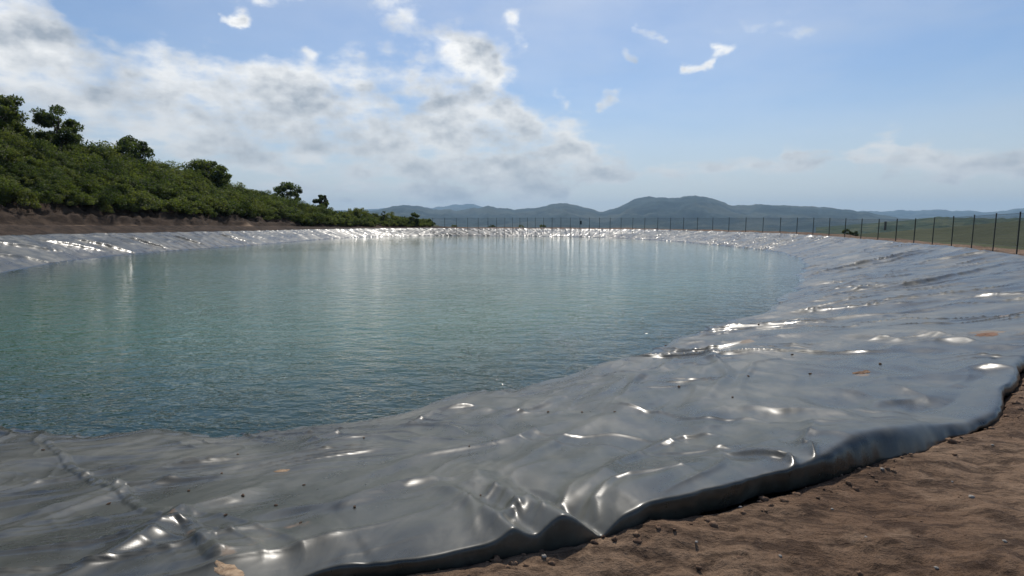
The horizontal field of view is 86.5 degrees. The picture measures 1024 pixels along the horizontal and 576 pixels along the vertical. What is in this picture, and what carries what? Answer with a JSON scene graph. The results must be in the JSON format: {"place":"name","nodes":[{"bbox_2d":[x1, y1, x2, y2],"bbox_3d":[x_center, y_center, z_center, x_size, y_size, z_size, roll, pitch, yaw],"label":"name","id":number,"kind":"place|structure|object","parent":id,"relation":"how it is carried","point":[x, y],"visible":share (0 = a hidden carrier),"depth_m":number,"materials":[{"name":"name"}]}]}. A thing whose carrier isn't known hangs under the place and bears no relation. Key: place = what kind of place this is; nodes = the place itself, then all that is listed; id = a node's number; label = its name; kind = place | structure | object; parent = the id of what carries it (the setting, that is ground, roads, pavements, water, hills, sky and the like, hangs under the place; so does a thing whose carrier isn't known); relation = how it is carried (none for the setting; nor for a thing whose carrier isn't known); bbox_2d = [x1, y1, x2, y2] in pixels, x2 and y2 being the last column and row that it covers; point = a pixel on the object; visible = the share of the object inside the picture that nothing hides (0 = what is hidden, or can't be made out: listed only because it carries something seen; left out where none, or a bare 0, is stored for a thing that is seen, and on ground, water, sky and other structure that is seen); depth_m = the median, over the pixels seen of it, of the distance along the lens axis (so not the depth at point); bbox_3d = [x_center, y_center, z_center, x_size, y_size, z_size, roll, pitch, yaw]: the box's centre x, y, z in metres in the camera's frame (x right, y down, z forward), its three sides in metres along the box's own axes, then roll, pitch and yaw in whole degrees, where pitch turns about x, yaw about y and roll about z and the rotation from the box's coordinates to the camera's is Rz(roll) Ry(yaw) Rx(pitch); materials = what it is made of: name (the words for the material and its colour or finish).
{"place":"outdoors","nodes":[
{"label":"outdoors","id":0,"kind":"place"},
{"bbox_2d":[0,236,805,436],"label":"water","id":1,"kind":"structure","parent":0,"point":[236,341],"depth_m":14.26,"materials":[{"name":"teal liquid"}]},
{"bbox_2d":[0,157,1023,575],"bbox_3d":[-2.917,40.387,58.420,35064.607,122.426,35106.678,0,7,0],"label":"ground","id":2,"kind":"structure","parent":0,"point":[870,527],"depth_m":2.71,"materials":[{"name":"brown soil"}]},
{"bbox_2d":[0,94,31,138],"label":"tree","id":3,"kind":"object","parent":2,"relation":"on","point":[12,117],"visible":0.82,"depth_m":58.34,"materials":[{"name":"green plant"}]},
{"bbox_2d":[1,188,41,208],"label":"shrub","id":4,"kind":"object","parent":2,"relation":"on","point":[26,196],"visible":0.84,"depth_m":46.77,"materials":[{"name":"green plant"}]},
{"bbox_2d":[29,104,84,148],"bbox_3d":[-52.812,-17.919,63.331,4.935,6.946,4.917,0,7,0],"label":"tree","id":5,"kind":"object","parent":2,"relation":"on","point":[43,119],"visible":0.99,"depth_m":62.63,"materials":[{"name":"green plant"}]},
{"bbox_2d":[62,190,97,205],"bbox_3d":[-42.340,-8.843,53.417,2.628,1.526,2.914,0,7,-1],"label":"shrub","id":6,"kind":"object","parent":2,"relation":"on","point":[75,197],"visible":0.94,"depth_m":52.80,"materials":[{"name":"green plant"}]},
{"bbox_2d":[114,204,134,210],"bbox_3d":[-41.786,-8.756,58.577,2.249,0.896,2.044,4,8,32],"label":"shrub","id":7,"kind":"object","parent":2,"relation":"on","point":[118,206],"visible":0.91,"depth_m":58.01,"materials":[{"name":"green plant"}]},
{"bbox_2d":[115,135,154,163],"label":"tree","id":8,"kind":"object","parent":2,"relation":"on","point":[132,145],"visible":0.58,"depth_m":74.32,"materials":[{"name":"green plant"}]},
{"bbox_2d":[153,202,178,211],"bbox_3d":[-41.006,-9.476,64.061,3.066,1.324,2.726,0,7,0],"label":"shrub","id":9,"kind":"object","parent":2,"relation":"on","point":[166,210],"visible":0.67,"depth_m":64.14,"materials":[{"name":"green plant"}]},
{"bbox_2d":[199,203,211,210],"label":"shrub","id":10,"kind":"object","parent":2,"relation":"on","point":[204,207],"visible":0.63,"depth_m":69.65,"materials":[{"name":"green plant"}]},
{"bbox_2d":[180,158,231,184],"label":"tree","id":11,"kind":"object","parent":2,"relation":"on","point":[205,167],"visible":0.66,"depth_m":89.28,"materials":[{"name":"green plant"}]},
{"bbox_2d":[0,126,435,226],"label":"hillside thicket","id":12,"kind":"object","parent":2,"relation":"on","point":[92,169],"visible":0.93,"depth_m":65.52,"materials":[{"name":"green plant"}]},
{"bbox_2d":[213,203,233,213],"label":"shrub","id":13,"kind":"object","parent":2,"relation":"on","point":[229,209],"visible":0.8,"depth_m":74.31,"materials":[{"name":"green plant"}]},
{"bbox_2d":[263,215,273,219],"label":"shrub","id":14,"kind":"object","parent":2,"relation":"on","point":[268,217],"visible":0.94,"depth_m":85.10,"materials":[{"name":"green plant"}]},
{"bbox_2d":[273,182,302,202],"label":"tree","id":15,"kind":"object","parent":2,"relation":"on","point":[282,188],"visible":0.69,"depth_m":105.79,"materials":[{"name":"green plant"}]},
{"bbox_2d":[312,194,328,206],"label":"tree","id":16,"kind":"object","parent":2,"relation":"on","point":[323,198],"visible":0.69,"depth_m":111.25,"materials":[{"name":"green plant"}]},
{"bbox_2d":[407,212,419,223],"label":"tree","id":17,"kind":"object","parent":2,"relation":"on","point":[414,214],"visible":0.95,"depth_m":112.00,"materials":[{"name":"green plant"}]},
{"bbox_2d":[0,228,1023,575],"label":"pond liner","id":18,"kind":"object","parent":2,"relation":"on","point":[550,466],"visible":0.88,"depth_m":4.55,"materials":[{"name":"grey plastic"}]},
{"bbox_2d":[214,560,244,575],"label":"soil patch","id":19,"kind":"object","parent":18,"relation":"on","point":[222,568],"visible":1,"depth_m":2.22,"materials":[{"name":"beige soil"}]},
{"bbox_2d":[274,469,289,471],"bbox_3d":[-1.716,1.364,4.057,0.123,0.012,0.051,-1,7,-7],"label":"soil patch","id":20,"kind":"object","parent":18,"relation":"on","point":[283,470],"visible":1,"depth_m":4.05,"materials":[{"name":"brown soil"}]},
{"bbox_2d":[852,370,869,373],"bbox_3d":[3.939,0.956,6.145,0.203,0.053,0.160,0,7,0],"label":"soil patch","id":21,"kind":"object","parent":18,"relation":"on","point":[863,372],"visible":1,"depth_m":6.13,"materials":[{"name":"brown soil"}]},
{"bbox_2d":[974,332,998,336],"bbox_3d":[6.369,0.626,7.274,0.293,0.062,0.276,0,7,0],"label":"soil patch","id":22,"kind":"object","parent":18,"relation":"on","point":[988,334],"visible":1,"depth_m":7.26,"materials":[{"name":"brown soil"}]},
{"bbox_2d":[433,212,1023,253],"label":"wire fence","id":23,"kind":"object","parent":2,"relation":"on","point":[914,235],"visible":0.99,"depth_m":47.78,"materials":[{"name":"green metal"}]},
{"bbox_2d":[437,380,1023,575],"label":"loose soil crumbs","id":24,"kind":"object","parent":2,"relation":"on","point":[497,559],"visible":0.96,"depth_m":2.77,"materials":[{"name":"brown soil"}]},
{"bbox_2d":[0,0,1023,211],"label":"sky","id":25,"kind":"structure","parent":0,"point":[598,105],"materials":[{"name":"blue"}]},
{"bbox_2d":[363,195,914,232],"bbox_3d":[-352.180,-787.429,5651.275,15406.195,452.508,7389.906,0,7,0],"label":"mountain ridge","id":26,"kind":"structure","parent":0,"point":[692,209],"depth_m":5368.03,"materials":[{"name":"green plant"}]},
{"bbox_2d":[338,204,1023,218],"bbox_3d":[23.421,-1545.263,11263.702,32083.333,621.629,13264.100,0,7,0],"label":"mountain range","id":27,"kind":"structure","parent":0,"point":[911,214],"depth_m":10827.78,"materials":[{"name":"blue"}]},
{"bbox_2d":[816,216,1023,233],"bbox_3d":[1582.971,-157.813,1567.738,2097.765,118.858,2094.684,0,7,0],"label":"wooded hill","id":28,"kind":"structure","parent":0,"point":[903,224],"depth_m":1664.41,"materials":[{"name":"plant"}]},
{"bbox_2d":[854,221,1023,248],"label":"pasture slope","id":29,"kind":"structure","parent":0,"point":[956,241],"depth_m":225.46,"materials":[{"name":"green plant"}]}
]}

